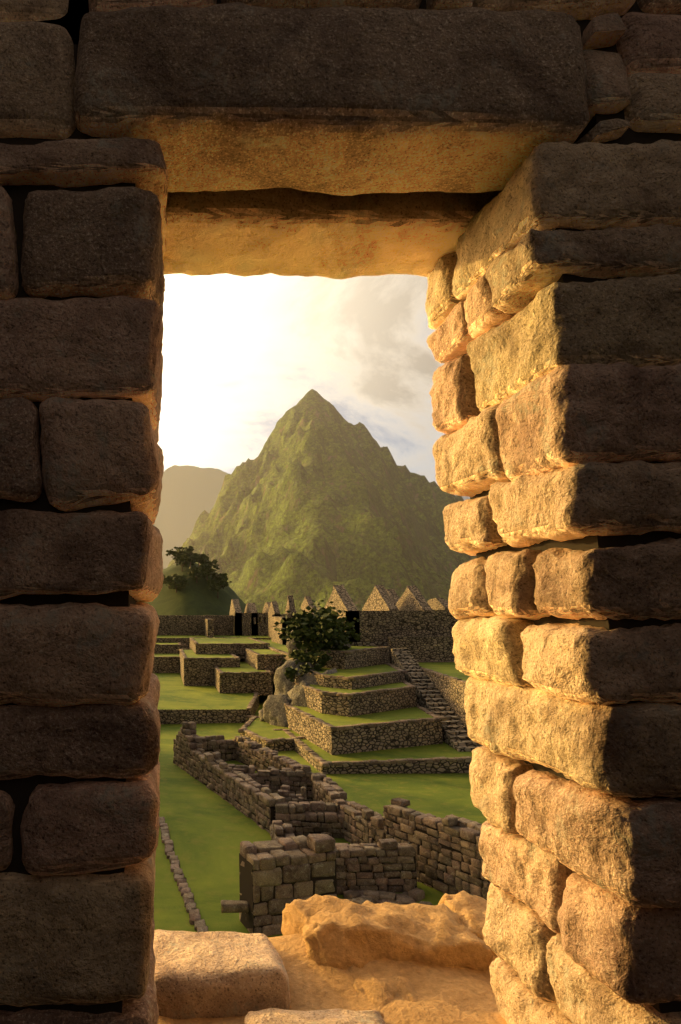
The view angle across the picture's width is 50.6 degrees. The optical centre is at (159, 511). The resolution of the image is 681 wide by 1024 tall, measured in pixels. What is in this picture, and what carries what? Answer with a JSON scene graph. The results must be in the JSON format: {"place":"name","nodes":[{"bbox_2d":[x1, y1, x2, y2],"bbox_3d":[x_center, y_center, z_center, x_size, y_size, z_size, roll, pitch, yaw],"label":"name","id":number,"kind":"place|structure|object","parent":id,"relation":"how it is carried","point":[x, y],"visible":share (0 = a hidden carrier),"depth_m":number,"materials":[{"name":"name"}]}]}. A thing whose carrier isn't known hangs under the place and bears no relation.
{"place":"outdoors","nodes":[
{"label":"outdoors","id":0,"kind":"place"},
{"bbox_2d":[153,465,227,568],"bbox_3d":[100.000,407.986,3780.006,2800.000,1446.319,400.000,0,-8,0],"label":"range","id":1,"kind":"structure","parent":0,"point":[189,495],"depth_m":3990.38,"materials":[{"name":"green"}]},
{"bbox_2d":[137,563,245,614],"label":"hill","id":2,"kind":"structure","parent":0,"point":[193,597],"depth_m":144.35,"materials":[{"name":"green plant"}]},
{"bbox_2d":[163,573,178,587],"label":"hill tree","id":3,"kind":"object","parent":2,"relation":"on","point":[171,581],"depth_m":147.18,"materials":[{"name":"green plant"}]},
{"bbox_2d":[166,549,185,565],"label":"hill tree","id":4,"kind":"object","parent":2,"relation":"on","point":[177,553],"depth_m":159.45,"materials":[{"name":"green plant"}]},
{"bbox_2d":[164,575,189,591],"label":"hill tree","id":5,"kind":"object","parent":2,"relation":"on","point":[180,582],"depth_m":144.51,"materials":[{"name":"green plant"}]},
{"bbox_2d":[173,555,189,571],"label":"hill tree","id":6,"kind":"object","parent":2,"relation":"on","point":[182,559],"depth_m":153.42,"materials":[{"name":"green plant"}]},
{"bbox_2d":[174,546,193,555],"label":"hill tree","id":7,"kind":"object","parent":2,"relation":"on","point":[190,549],"visible":0.63,"depth_m":163.13,"materials":[{"name":"green plant"}]},
{"bbox_2d":[180,553,200,566],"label":"hill tree","id":8,"kind":"object","parent":2,"relation":"on","point":[193,561],"depth_m":156.90,"materials":[{"name":"green plant"}]},
{"bbox_2d":[185,566,208,582],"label":"hill tree","id":9,"kind":"object","parent":2,"relation":"on","point":[194,571],"depth_m":147.79,"materials":[{"name":"green plant"}]},
{"bbox_2d":[191,553,208,566],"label":"hill tree","id":10,"kind":"object","parent":2,"relation":"on","point":[195,555],"depth_m":157.77,"materials":[{"name":"green plant"}]},
{"bbox_2d":[198,563,216,579],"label":"hill tree","id":11,"kind":"object","parent":2,"relation":"on","point":[208,570],"depth_m":150.85,"materials":[{"name":"green plant"}]},
{"bbox_2d":[200,556,219,570],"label":"hill tree","id":12,"kind":"object","parent":2,"relation":"on","point":[205,560],"depth_m":156.48,"materials":[{"name":"green plant"}]},
{"bbox_2d":[206,576,231,597],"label":"hill tree","id":13,"kind":"object","parent":2,"relation":"on","point":[213,585],"depth_m":146.28,"materials":[{"name":"green plant"}]},
{"bbox_2d":[210,572,227,582],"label":"hill tree","id":14,"kind":"object","parent":2,"relation":"on","point":[217,577],"visible":0.62,"depth_m":151.53,"materials":[{"name":"green plant"}]},
{"bbox_2d":[157,273,469,500],"label":"sky","id":15,"kind":"structure","parent":0,"point":[239,352],"materials":[{"name":"white"}]},
{"bbox_2d":[152,635,482,773],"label":"stone terraces","id":16,"kind":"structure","parent":0,"point":[199,691],"depth_m":43.23,"materials":[{"name":"grey stone"}]},
{"bbox_2d":[283,663,313,681],"bbox_3d":[9.302,10.990,45.796,2.010,1.782,2.122,0,-8,0],"label":"bush","id":17,"kind":"object","parent":16,"relation":"on","point":[290,672],"depth_m":45.63,"materials":[{"name":"green plant"}]},
{"bbox_2d":[277,646,331,670],"bbox_3d":[10.212,11.029,48.437,3.730,3.039,3.579,0,-8,0],"label":"bush","id":18,"kind":"object","parent":16,"relation":"on","point":[301,656],"depth_m":47.76,"materials":[{"name":"green plant"}]},
{"bbox_2d":[258,630,350,726],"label":"outcrop boulders","id":19,"kind":"object","parent":16,"relation":"on","point":[272,712],"visible":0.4,"depth_m":45.08,"materials":[{"name":"grey stone"}]},
{"bbox_2d":[157,585,459,661],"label":"stone buildings","id":20,"kind":"structure","parent":16,"relation":"on","point":[415,623],"depth_m":60.55,"materials":[{"name":"stone"}]},
{"bbox_2d":[154,637,471,766],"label":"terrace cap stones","id":21,"kind":"object","parent":16,"relation":"on","point":[316,757],"visible":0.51,"depth_m":41.08,"materials":[{"name":"stone"}]},
{"bbox_2d":[273,600,361,660],"bbox_3d":[11.867,9.554,51.050,6.905,5.945,7.434,0,-8,0],"label":"tree","id":22,"kind":"object","parent":16,"relation":"on","point":[318,627],"depth_m":50.05,"materials":[{"name":"green plant"}]},
{"bbox_2d":[350,642,387,645],"bbox_3d":[21.275,11.444,55.922,11.450,1.500,0.060,0,-8,0],"label":"building base","id":23,"kind":"object","parent":16,"relation":"on","point":[369,643],"depth_m":55.98,"materials":[{"name":"stone"}]},
{"bbox_2d":[391,648,477,751],"bbox_3d":[17.450,12.139,44.342,1.227,5.500,16.487,-1,-8,7],"label":"stairway","id":24,"kind":"object","parent":16,"relation":"on","point":[432,700],"visible":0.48,"depth_m":42.86,"materials":[{"name":"grey stone"}]},
{"bbox_2d":[154,682,486,937],"bbox_3d":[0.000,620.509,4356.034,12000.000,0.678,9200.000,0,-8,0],"label":"lawn","id":25,"kind":"structure","parent":0,"point":[210,830],"depth_m":26.03,"materials":[{"name":"green plant"}]},
{"bbox_2d":[159,817,433,931],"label":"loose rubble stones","id":26,"kind":"object","parent":25,"relation":"on","point":[416,894],"visible":0.63,"depth_m":18.74,"materials":[{"name":"grey stone"}]},
{"bbox_2d":[174,733,489,932],"bbox_3d":[5.960,11.274,27.375,10.666,2.191,19.630,1,-8,-9],"label":"joint","id":27,"kind":"object","parent":25,"relation":"on","point":[246,886],"visible":0.12,"depth_m":18.39,"materials":[{"name":"grey stone"}]},
{"bbox_2d":[173,721,490,935],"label":"ruin stones","id":28,"kind":"object","parent":27,"relation":"on","point":[295,854],"visible":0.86,"depth_m":19.93,"materials":[{"name":"stone"}]},
{"bbox_2d":[167,389,476,613],"bbox_3d":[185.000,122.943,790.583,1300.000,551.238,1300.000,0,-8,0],"label":"mountain","id":29,"kind":"structure","parent":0,"point":[319,497],"depth_m":606.21,"materials":[{"name":"green plant"}]},
{"bbox_2d":[157,933,506,1023],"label":"ground","id":30,"kind":"structure","parent":0,"point":[443,993],"depth_m":1.95,"materials":[{"name":"beige stone"}]},
{"bbox_2d":[153,929,385,1023],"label":"flat threshold stones","id":31,"kind":"object","parent":30,"relation":"on","point":[217,974],"visible":0.75,"depth_m":1.90,"materials":[{"name":"beige stone"}]},
{"bbox_2d":[0,0,680,1013],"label":"joint","id":32,"kind":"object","parent":30,"relation":"on","point":[20,790],"visible":0.14,"depth_m":1.44,"materials":[{"name":"brown stone"}]},
{"bbox_2d":[0,0,680,1023],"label":"doorway wall stones","id":33,"kind":"object","parent":32,"relation":"on","point":[448,158],"visible":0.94,"depth_m":1.49,"materials":[{"name":"stone"}]},
{"bbox_2d":[268,890,494,1017],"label":"threshold rock slabs","id":34,"kind":"structure","parent":30,"relation":"on","point":[356,938],"depth_m":2.12,"materials":[{"name":"beige stone"}]}
]}

